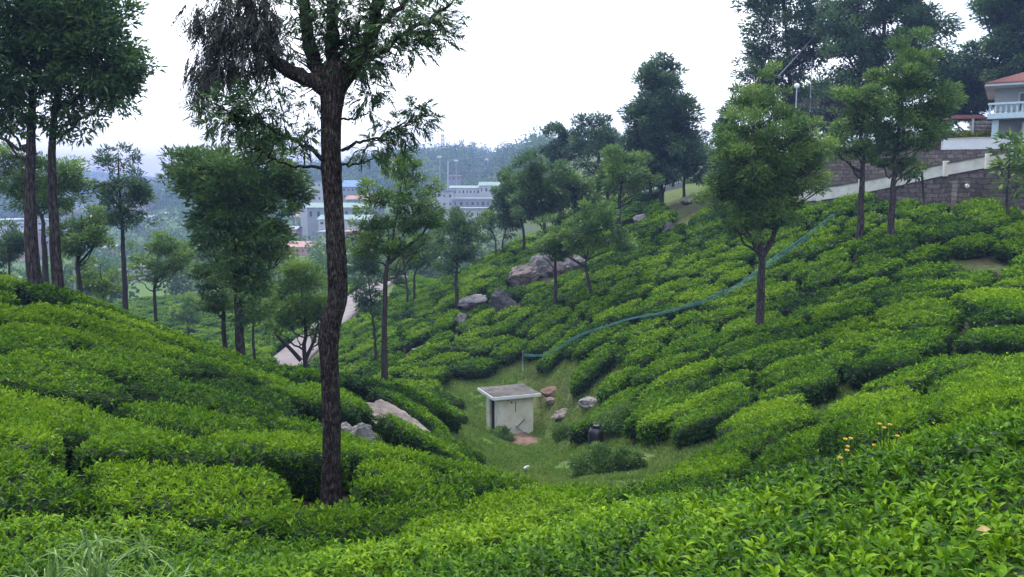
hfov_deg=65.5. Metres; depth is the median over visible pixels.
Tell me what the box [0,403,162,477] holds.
tea bush
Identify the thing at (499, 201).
silver oak tree
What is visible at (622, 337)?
tea bush
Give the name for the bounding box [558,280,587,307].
tea bush
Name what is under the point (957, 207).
tea bush
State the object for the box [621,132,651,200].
silver oak tree
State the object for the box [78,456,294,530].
tea bush
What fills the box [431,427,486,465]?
tea bush
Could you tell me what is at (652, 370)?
tea bush
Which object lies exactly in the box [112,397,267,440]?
tea bush
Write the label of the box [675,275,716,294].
tea bush
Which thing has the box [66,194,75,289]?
street lamp
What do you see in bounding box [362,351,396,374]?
tea bush
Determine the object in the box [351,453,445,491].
tea bush
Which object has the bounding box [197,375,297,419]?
tea bush
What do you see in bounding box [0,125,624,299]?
woodland
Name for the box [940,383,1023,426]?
tea bush
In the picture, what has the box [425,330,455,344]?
tea bush
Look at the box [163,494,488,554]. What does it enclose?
tea bush
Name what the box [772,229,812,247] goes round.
tea bush
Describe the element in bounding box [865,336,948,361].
tea bush
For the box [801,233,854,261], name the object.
tea bush
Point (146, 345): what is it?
tea bush
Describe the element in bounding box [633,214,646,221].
boulder
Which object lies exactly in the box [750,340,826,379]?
tea bush
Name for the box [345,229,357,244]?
building
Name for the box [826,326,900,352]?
tea bush
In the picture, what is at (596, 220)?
silver oak tree
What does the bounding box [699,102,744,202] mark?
silver oak tree
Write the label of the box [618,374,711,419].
tea bush
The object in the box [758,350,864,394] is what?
tea bush
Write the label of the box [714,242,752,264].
tea bush
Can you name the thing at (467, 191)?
building
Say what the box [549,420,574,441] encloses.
wild shrub
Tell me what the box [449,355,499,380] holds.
tea bush
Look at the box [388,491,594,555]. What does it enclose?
tea bush
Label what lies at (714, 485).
tea bush
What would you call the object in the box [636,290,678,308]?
tea bush
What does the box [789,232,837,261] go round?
tea bush
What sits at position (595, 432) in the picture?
drum
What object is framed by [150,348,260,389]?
tea bush
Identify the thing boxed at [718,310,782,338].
tea bush
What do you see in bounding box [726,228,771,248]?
tea bush
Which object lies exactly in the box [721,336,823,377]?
tea bush
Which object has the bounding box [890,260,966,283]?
tea bush
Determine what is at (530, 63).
sky
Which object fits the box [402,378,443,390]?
tea bush
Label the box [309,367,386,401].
tea bush
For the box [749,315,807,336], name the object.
tea bush
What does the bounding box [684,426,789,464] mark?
tea bush
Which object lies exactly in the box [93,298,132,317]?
tea bush
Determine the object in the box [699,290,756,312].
tea bush
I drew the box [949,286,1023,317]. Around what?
tea bush
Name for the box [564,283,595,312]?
tea bush
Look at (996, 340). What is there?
tea bush
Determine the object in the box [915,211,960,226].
tea bush
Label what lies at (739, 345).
tea bush
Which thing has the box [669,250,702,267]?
tea bush
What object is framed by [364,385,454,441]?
tea bush
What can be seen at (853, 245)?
tea bush
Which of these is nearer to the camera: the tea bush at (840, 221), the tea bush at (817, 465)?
the tea bush at (817, 465)
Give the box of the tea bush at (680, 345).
[653,329,714,362]
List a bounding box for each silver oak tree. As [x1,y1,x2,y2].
[0,0,115,285]
[0,140,95,282]
[0,217,24,274]
[12,0,168,288]
[45,202,118,291]
[69,255,130,302]
[85,140,162,310]
[125,228,197,321]
[152,133,320,355]
[162,144,233,347]
[169,290,202,334]
[170,0,474,512]
[242,282,277,359]
[258,252,342,367]
[346,150,447,380]
[347,237,388,360]
[380,242,429,301]
[400,225,449,301]
[417,206,489,309]
[476,206,498,253]
[486,162,535,250]
[491,212,527,251]
[505,146,579,253]
[529,213,587,305]
[537,119,578,224]
[550,167,602,245]
[556,197,638,294]
[558,110,627,209]
[588,143,663,229]
[616,50,711,202]
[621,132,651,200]
[671,119,709,196]
[673,141,711,183]
[690,59,840,326]
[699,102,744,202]
[726,0,834,125]
[763,74,858,145]
[807,0,966,144]
[823,76,897,241]
[851,25,968,236]
[925,38,994,131]
[960,0,1023,82]
[985,126,1023,214]
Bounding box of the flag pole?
[809,58,811,128]
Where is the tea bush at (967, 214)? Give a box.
[955,201,1004,223]
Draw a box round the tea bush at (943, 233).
[919,221,980,246]
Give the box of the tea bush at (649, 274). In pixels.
[637,264,668,285]
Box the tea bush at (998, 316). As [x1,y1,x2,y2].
[963,304,1023,330]
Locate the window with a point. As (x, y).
(1021, 94)
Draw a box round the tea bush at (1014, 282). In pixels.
[990,275,1023,292]
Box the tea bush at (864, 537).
[635,467,992,576]
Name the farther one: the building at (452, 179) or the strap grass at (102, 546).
the building at (452, 179)
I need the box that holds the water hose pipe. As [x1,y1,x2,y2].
[522,212,834,370]
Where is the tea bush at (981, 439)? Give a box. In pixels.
[942,413,1023,477]
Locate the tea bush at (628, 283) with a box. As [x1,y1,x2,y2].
[606,276,638,295]
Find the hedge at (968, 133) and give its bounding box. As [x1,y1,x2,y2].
[935,129,990,139]
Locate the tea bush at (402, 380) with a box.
[388,377,416,383]
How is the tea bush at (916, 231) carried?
on the ground at (672, 199)
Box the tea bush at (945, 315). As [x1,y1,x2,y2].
[862,305,966,333]
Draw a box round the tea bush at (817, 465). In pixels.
[698,448,871,506]
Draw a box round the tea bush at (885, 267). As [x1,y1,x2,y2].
[839,257,909,283]
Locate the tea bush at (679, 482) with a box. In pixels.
[610,466,736,504]
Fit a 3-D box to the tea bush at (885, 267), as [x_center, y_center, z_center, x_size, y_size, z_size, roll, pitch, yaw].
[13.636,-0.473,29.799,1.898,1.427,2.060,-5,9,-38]
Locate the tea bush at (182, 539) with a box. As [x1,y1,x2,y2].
[75,507,347,560]
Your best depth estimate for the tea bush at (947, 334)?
20.36 m
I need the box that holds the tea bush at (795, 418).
[715,402,821,443]
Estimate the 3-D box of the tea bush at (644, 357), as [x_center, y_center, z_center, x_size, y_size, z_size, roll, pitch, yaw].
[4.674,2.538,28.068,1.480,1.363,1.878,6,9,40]
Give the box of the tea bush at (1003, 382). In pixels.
[938,374,1023,393]
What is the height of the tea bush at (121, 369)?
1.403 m
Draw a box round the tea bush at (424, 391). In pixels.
[379,378,445,403]
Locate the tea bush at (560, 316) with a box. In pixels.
[527,306,572,340]
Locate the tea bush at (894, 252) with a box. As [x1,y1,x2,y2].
[855,241,919,269]
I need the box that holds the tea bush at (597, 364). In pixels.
[568,342,621,397]
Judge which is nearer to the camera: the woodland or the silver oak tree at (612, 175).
the silver oak tree at (612, 175)
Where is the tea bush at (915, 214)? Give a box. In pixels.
[900,202,951,223]
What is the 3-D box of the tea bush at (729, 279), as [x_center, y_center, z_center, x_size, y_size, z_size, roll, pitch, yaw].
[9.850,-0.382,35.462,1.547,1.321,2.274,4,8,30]
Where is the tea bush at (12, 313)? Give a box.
[0,300,71,328]
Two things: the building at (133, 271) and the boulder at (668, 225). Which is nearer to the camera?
the boulder at (668, 225)
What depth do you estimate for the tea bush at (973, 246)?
30.29 m
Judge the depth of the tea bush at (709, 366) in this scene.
23.36 m
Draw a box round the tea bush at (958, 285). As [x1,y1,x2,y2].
[888,277,977,295]
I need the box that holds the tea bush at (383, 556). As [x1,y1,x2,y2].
[55,522,472,576]
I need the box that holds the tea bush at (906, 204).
[882,198,922,219]
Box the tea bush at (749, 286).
[720,278,779,299]
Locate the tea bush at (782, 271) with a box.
[745,258,807,283]
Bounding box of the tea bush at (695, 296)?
[674,285,727,310]
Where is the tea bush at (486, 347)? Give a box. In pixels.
[456,334,513,359]
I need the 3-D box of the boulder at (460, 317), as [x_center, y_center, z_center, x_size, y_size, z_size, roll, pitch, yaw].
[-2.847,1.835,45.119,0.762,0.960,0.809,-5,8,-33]
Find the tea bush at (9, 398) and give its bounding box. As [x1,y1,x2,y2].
[0,384,109,420]
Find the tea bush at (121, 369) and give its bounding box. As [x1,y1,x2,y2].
[4,346,181,400]
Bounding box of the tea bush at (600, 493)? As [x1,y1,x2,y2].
[463,481,621,508]
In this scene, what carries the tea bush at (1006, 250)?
on the ground at (672, 199)
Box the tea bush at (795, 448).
[749,434,826,477]
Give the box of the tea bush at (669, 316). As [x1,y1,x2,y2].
[638,301,694,324]
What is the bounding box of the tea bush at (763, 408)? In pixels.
[712,392,808,442]
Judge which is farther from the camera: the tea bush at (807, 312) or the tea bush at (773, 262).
the tea bush at (773, 262)
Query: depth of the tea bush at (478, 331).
40.86 m
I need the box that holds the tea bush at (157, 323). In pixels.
[146,320,176,330]
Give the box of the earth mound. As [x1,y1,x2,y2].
[505,432,538,444]
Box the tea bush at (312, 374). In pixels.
[263,360,344,387]
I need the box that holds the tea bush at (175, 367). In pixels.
[80,342,203,383]
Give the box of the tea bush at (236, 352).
[160,325,245,356]
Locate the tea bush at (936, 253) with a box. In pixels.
[900,241,953,267]
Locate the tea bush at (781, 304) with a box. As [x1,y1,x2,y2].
[745,291,808,316]
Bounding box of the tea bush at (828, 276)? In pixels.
[800,258,854,296]
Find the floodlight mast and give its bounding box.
[447,160,448,189]
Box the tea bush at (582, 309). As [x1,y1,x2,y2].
[568,295,603,323]
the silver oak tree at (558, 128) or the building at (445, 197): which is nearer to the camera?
the silver oak tree at (558, 128)
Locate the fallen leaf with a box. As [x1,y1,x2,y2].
[976,526,990,533]
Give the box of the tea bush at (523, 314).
[505,304,535,322]
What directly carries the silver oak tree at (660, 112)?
on the ground at (672, 199)
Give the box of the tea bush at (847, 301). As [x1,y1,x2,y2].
[808,295,874,322]
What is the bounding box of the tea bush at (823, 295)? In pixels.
[786,282,854,314]
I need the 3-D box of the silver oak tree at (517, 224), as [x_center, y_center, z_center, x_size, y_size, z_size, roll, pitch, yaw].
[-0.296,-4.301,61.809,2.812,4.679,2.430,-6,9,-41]
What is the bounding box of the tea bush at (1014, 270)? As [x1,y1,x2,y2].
[995,264,1023,284]
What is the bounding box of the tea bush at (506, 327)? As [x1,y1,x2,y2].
[482,318,521,338]
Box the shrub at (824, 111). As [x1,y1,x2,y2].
[798,92,851,132]
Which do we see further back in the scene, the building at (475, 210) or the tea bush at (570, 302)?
the building at (475, 210)
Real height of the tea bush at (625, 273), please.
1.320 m
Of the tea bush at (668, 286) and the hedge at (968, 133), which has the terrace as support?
the hedge at (968, 133)
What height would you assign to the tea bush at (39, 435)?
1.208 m
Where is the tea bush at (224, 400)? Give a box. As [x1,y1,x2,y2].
[122,373,281,422]
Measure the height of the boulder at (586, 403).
0.478 m
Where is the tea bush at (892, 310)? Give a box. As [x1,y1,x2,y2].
[868,295,956,322]
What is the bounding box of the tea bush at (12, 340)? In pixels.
[0,327,71,355]
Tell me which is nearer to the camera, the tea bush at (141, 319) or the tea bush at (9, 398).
the tea bush at (9, 398)
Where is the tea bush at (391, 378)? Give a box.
[375,375,395,381]
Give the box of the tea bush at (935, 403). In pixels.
[885,387,995,428]
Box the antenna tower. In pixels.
[441,134,444,147]
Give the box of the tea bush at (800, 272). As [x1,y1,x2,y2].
[786,250,850,288]
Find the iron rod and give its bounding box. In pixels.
[921,174,924,205]
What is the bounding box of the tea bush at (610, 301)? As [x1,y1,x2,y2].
[585,289,627,325]
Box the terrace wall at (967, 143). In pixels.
[941,136,1023,149]
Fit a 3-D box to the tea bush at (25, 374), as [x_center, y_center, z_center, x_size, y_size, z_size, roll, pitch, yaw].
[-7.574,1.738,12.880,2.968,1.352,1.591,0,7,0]
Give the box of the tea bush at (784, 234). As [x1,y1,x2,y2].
[763,226,805,249]
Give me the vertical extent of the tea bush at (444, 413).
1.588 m
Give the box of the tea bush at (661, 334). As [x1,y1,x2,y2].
[615,326,675,365]
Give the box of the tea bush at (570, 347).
[563,318,610,360]
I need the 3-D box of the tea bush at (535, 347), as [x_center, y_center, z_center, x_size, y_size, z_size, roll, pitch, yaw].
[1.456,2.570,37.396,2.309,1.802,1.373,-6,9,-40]
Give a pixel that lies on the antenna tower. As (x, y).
(443, 139)
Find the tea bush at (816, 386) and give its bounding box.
[757,365,840,408]
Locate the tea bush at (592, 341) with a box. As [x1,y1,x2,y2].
[571,318,632,361]
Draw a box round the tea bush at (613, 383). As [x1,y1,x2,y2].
[595,364,642,406]
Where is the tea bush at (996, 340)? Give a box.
[951,323,1023,359]
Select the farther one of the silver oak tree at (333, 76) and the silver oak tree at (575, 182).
the silver oak tree at (575, 182)
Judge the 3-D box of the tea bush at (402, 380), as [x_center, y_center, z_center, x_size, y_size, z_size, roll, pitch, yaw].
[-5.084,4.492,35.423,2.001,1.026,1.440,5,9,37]
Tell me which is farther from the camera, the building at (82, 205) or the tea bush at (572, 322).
the building at (82, 205)
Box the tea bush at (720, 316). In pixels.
[688,304,747,331]
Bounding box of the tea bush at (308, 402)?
[259,381,361,426]
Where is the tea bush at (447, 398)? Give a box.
[425,389,466,410]
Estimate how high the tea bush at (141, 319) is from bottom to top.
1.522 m
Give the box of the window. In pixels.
[1018,92,1023,111]
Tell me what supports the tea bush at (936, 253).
on the ground at (672, 199)
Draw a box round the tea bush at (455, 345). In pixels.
[439,336,485,353]
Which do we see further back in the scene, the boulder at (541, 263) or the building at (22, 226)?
the building at (22, 226)
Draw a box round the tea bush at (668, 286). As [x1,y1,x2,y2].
[647,277,691,297]
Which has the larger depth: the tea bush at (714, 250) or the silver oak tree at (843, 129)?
the tea bush at (714, 250)
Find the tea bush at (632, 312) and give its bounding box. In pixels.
[612,302,656,324]
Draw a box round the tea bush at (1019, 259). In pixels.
[1006,251,1023,266]
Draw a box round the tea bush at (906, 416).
[817,396,929,461]
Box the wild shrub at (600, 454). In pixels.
[567,440,617,478]
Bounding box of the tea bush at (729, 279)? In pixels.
[715,265,753,291]
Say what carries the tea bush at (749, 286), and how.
on the ground at (672, 199)
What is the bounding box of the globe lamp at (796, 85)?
[794,83,799,107]
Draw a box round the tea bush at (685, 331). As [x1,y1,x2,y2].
[670,322,719,341]
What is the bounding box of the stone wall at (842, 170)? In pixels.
[718,148,1013,200]
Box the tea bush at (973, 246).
[944,232,999,259]
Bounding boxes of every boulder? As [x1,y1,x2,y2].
[341,422,351,432]
[349,423,374,441]
[366,399,430,433]
[456,313,465,324]
[458,294,486,308]
[488,287,516,313]
[508,263,539,287]
[530,253,551,276]
[540,386,556,396]
[545,397,554,404]
[546,261,563,275]
[551,408,567,419]
[563,254,584,270]
[578,396,596,410]
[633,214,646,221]
[662,222,674,232]
[680,198,692,203]
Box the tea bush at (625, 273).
[613,265,642,284]
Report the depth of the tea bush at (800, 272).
32.37 m
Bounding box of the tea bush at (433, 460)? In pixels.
[357,442,505,478]
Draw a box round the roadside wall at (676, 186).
[627,181,682,196]
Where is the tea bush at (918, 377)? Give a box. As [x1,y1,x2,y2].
[857,359,959,396]
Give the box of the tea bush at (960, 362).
[921,351,1004,371]
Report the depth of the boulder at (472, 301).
48.02 m
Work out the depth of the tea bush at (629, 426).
20.90 m
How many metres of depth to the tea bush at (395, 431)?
17.08 m
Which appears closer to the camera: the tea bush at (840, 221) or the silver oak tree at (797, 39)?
the tea bush at (840, 221)
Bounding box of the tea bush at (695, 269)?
[673,257,717,280]
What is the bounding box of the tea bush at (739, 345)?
[709,332,776,359]
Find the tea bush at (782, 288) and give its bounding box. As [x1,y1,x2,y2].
[741,280,800,311]
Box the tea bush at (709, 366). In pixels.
[636,355,727,400]
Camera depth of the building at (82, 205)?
417.93 m
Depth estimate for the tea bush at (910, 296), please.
24.69 m
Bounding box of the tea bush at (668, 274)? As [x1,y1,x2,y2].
[657,262,689,285]
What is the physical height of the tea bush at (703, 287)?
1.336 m
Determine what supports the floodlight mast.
on the ground at (672, 199)
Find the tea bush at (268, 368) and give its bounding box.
[196,349,309,386]
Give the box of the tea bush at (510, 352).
[489,336,529,365]
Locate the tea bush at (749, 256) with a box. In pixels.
[727,245,765,267]
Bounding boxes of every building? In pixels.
[0,218,23,235]
[15,222,23,254]
[20,231,41,261]
[37,218,64,255]
[71,203,96,217]
[102,245,120,255]
[127,263,153,282]
[128,201,154,210]
[145,215,159,219]
[277,241,322,255]
[289,226,302,240]
[300,180,323,240]
[305,203,385,240]
[316,230,325,243]
[317,215,373,233]
[342,180,363,202]
[345,195,368,202]
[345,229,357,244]
[435,190,455,219]
[449,175,462,184]
[449,185,478,197]
[452,198,493,213]
[460,207,498,222]
[478,182,502,197]
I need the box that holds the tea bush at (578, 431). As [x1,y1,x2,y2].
[565,383,647,443]
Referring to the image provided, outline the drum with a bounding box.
[588,424,603,447]
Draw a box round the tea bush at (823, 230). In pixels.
[797,223,840,244]
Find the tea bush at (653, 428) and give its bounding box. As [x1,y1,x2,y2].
[634,381,746,445]
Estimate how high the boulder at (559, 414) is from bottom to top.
0.496 m
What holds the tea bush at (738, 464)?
on the ground at (672, 199)
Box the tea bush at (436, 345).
[408,339,449,354]
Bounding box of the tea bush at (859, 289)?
[828,276,891,303]
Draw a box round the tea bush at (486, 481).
[439,467,541,495]
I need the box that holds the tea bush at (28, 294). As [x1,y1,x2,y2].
[9,277,101,310]
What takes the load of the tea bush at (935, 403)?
on the ground at (672, 199)
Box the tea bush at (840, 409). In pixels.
[816,383,921,429]
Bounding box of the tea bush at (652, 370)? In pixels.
[630,349,706,388]
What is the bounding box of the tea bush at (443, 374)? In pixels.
[401,364,452,384]
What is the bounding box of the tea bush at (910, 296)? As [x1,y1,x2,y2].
[874,287,952,307]
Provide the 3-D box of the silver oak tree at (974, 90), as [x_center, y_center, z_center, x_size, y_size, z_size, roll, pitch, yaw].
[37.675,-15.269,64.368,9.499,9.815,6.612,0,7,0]
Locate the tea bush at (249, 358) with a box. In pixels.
[235,353,271,363]
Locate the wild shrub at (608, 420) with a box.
[590,400,636,438]
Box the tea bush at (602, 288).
[575,280,613,307]
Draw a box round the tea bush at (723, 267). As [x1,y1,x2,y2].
[700,259,747,282]
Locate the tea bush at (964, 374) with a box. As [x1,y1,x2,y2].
[926,364,1023,395]
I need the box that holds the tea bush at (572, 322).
[541,315,581,352]
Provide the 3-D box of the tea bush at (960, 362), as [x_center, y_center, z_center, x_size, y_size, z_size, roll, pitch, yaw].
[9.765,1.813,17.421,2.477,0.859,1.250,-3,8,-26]
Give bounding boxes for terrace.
[821,140,940,155]
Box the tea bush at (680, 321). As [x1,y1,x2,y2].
[664,309,708,330]
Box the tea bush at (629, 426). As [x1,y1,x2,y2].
[622,390,699,440]
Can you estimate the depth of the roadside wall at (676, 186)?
71.43 m
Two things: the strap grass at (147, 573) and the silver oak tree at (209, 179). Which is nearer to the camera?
the strap grass at (147, 573)
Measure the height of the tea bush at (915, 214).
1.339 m
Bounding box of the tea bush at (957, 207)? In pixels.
[950,196,1002,216]
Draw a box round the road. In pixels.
[274,276,407,365]
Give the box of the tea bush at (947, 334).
[853,324,960,358]
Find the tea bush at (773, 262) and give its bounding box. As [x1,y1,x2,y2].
[750,252,796,278]
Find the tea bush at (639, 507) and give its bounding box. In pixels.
[502,483,720,547]
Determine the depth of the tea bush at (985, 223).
32.74 m
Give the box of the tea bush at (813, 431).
[761,418,847,455]
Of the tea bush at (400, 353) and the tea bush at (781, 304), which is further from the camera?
the tea bush at (400, 353)
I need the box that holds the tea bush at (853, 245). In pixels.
[815,234,875,261]
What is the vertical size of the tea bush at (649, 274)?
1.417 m
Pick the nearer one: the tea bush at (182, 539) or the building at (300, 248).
the tea bush at (182, 539)
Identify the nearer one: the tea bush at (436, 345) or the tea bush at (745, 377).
the tea bush at (745, 377)
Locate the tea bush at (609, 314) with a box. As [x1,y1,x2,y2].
[591,298,641,326]
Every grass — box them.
[9,545,74,576]
[33,528,111,576]
[45,531,136,576]
[63,523,137,571]
[114,529,175,570]
[134,553,202,576]
[294,284,867,491]
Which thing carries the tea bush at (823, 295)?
on the ground at (672, 199)
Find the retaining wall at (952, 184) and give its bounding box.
[797,151,1023,210]
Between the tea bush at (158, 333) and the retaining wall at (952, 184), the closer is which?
the tea bush at (158, 333)
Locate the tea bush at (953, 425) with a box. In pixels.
[834,402,1023,463]
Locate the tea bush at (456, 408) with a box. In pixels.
[445,402,468,424]
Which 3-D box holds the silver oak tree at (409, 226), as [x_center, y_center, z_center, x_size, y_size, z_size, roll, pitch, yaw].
[-3.674,-0.277,25.054,3.509,8.250,2.456,0,7,0]
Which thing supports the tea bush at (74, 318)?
on the ground at (672, 199)
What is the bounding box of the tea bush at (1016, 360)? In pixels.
[970,351,1023,371]
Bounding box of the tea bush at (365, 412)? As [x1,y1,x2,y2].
[298,379,376,427]
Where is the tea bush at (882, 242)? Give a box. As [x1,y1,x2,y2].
[853,233,919,261]
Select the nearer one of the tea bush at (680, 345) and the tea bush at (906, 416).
the tea bush at (906, 416)
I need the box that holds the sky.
[0,0,997,178]
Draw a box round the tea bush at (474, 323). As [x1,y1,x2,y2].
[455,315,490,336]
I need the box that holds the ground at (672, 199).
[0,131,1023,516]
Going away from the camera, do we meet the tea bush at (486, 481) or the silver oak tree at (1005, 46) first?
the tea bush at (486, 481)
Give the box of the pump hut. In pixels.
[477,383,540,433]
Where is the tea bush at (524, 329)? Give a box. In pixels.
[515,304,562,340]
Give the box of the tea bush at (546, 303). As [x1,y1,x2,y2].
[530,292,562,316]
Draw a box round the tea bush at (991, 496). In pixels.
[897,436,1023,576]
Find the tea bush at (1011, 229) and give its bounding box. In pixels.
[990,219,1023,240]
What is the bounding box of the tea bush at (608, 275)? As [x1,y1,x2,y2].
[597,265,625,283]
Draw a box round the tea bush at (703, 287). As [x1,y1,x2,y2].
[673,282,728,303]
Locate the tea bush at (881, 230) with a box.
[864,218,914,238]
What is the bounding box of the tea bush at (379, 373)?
[370,365,398,379]
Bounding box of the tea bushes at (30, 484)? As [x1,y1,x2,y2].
[0,188,1020,528]
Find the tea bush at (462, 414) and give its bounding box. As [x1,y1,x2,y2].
[453,409,465,423]
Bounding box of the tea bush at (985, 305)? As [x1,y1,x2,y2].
[967,297,1023,316]
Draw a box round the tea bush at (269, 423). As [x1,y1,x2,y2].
[256,410,387,446]
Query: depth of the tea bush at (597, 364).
29.79 m
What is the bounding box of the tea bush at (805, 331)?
[754,320,834,347]
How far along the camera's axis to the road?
58.75 m
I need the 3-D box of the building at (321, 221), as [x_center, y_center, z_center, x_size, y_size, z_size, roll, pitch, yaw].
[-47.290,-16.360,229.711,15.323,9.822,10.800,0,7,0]
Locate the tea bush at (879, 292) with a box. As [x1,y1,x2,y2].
[863,275,935,309]
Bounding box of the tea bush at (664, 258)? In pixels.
[644,251,672,267]
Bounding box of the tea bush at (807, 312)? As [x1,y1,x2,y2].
[787,302,835,324]
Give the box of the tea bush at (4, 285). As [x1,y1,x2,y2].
[0,277,15,297]
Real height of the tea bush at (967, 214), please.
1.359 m
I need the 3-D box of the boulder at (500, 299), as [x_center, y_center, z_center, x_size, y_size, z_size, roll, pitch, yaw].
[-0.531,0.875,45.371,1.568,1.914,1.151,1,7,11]
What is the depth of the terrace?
49.32 m
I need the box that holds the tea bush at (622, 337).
[606,316,668,346]
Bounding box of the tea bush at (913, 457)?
[815,430,963,507]
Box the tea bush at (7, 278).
[0,274,18,283]
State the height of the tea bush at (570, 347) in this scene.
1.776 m
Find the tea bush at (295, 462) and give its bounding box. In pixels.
[200,427,350,501]
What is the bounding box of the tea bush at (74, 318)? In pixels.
[24,300,159,342]
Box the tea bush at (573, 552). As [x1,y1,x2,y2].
[357,507,658,576]
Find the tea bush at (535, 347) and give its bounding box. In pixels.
[521,324,562,361]
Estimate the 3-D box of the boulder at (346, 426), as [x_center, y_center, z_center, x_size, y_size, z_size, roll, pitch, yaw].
[-3.346,2.935,16.130,0.304,0.475,0.340,0,7,0]
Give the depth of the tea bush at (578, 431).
23.74 m
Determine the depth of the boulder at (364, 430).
15.91 m
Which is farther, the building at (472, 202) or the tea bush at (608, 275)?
the building at (472, 202)
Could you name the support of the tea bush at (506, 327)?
on the ground at (672, 199)
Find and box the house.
[983,72,1023,136]
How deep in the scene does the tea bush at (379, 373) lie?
38.09 m
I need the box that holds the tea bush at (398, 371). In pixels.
[388,360,437,379]
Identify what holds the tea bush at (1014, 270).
on the ground at (672, 199)
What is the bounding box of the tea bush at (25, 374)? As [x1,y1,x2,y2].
[0,352,133,424]
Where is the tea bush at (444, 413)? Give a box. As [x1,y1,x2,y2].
[386,383,462,433]
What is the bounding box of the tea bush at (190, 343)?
[163,329,247,358]
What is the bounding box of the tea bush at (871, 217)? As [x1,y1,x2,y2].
[841,210,887,232]
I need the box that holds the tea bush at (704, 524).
[605,467,855,576]
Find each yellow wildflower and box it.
[838,437,852,463]
[872,423,898,451]
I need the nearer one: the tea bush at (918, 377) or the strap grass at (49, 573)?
the strap grass at (49, 573)
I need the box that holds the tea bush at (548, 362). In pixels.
[535,320,589,373]
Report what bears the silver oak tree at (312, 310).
on the ground at (672, 199)
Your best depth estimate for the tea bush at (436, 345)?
40.31 m
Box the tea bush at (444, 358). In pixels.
[424,351,472,366]
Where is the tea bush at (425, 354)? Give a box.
[394,348,438,366]
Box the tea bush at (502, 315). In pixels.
[490,305,517,324]
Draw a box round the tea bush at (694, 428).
[667,386,762,447]
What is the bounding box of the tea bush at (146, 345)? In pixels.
[81,325,192,355]
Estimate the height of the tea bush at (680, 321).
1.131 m
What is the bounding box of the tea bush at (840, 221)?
[810,215,851,231]
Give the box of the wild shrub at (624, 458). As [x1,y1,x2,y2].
[610,446,648,472]
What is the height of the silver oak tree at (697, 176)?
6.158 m
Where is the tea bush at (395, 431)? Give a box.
[374,412,506,473]
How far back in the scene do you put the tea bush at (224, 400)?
13.65 m
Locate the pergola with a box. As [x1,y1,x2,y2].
[942,115,986,132]
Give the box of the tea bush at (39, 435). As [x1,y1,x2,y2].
[0,410,67,478]
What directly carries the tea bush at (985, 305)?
on the ground at (672, 199)
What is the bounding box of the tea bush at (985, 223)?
[970,206,1023,234]
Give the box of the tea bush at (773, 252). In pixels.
[753,241,796,266]
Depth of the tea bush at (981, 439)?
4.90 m
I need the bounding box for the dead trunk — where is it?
[778,35,814,76]
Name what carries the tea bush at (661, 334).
on the ground at (672, 199)
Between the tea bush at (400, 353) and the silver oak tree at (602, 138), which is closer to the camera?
the tea bush at (400, 353)
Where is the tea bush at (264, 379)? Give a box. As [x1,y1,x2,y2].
[208,357,308,388]
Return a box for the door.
[492,400,494,428]
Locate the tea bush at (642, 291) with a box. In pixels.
[618,281,657,303]
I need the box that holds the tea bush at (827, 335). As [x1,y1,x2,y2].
[811,314,870,349]
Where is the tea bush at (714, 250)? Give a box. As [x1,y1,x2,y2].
[695,242,730,261]
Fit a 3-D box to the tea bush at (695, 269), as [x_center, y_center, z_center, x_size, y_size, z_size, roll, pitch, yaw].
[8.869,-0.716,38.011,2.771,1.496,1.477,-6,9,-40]
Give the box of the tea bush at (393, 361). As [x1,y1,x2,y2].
[367,355,409,377]
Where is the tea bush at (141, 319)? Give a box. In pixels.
[115,310,171,331]
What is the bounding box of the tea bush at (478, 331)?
[452,325,489,341]
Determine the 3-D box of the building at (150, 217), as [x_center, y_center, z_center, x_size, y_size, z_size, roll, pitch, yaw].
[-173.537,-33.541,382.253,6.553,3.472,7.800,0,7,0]
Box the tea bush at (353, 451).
[238,426,391,493]
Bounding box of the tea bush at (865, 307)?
[808,298,877,325]
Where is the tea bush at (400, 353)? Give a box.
[365,350,405,376]
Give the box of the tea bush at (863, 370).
[842,349,924,392]
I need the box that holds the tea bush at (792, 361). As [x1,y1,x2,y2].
[755,347,842,392]
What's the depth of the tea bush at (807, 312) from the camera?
27.40 m
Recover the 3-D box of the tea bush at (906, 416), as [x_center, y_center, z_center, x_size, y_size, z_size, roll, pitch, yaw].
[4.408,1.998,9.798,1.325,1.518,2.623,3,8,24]
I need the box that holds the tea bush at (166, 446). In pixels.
[69,423,263,486]
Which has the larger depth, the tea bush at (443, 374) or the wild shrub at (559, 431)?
the tea bush at (443, 374)
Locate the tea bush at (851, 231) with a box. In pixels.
[841,222,878,236]
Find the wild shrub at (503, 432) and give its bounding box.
[484,425,516,440]
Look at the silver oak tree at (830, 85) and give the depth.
67.94 m
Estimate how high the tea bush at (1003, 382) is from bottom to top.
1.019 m
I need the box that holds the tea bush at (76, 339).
[0,320,125,351]
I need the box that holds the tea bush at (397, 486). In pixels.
[344,469,480,513]
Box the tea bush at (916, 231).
[886,222,936,245]
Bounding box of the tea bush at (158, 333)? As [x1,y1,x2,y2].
[58,300,178,346]
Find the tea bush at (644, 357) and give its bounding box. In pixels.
[620,339,664,370]
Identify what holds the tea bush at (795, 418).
on the ground at (672, 199)
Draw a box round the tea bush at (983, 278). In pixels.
[940,269,997,288]
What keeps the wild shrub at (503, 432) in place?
on the ground at (672, 199)
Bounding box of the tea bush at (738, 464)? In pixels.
[625,449,753,487]
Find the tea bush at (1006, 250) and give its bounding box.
[989,234,1023,262]
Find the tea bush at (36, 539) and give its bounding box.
[0,508,202,576]
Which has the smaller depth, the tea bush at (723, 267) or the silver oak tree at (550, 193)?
the tea bush at (723, 267)
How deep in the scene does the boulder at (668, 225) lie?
49.36 m
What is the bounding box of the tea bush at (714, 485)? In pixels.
[649,459,824,499]
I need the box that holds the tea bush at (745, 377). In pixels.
[694,368,757,393]
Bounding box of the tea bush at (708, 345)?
[685,332,737,359]

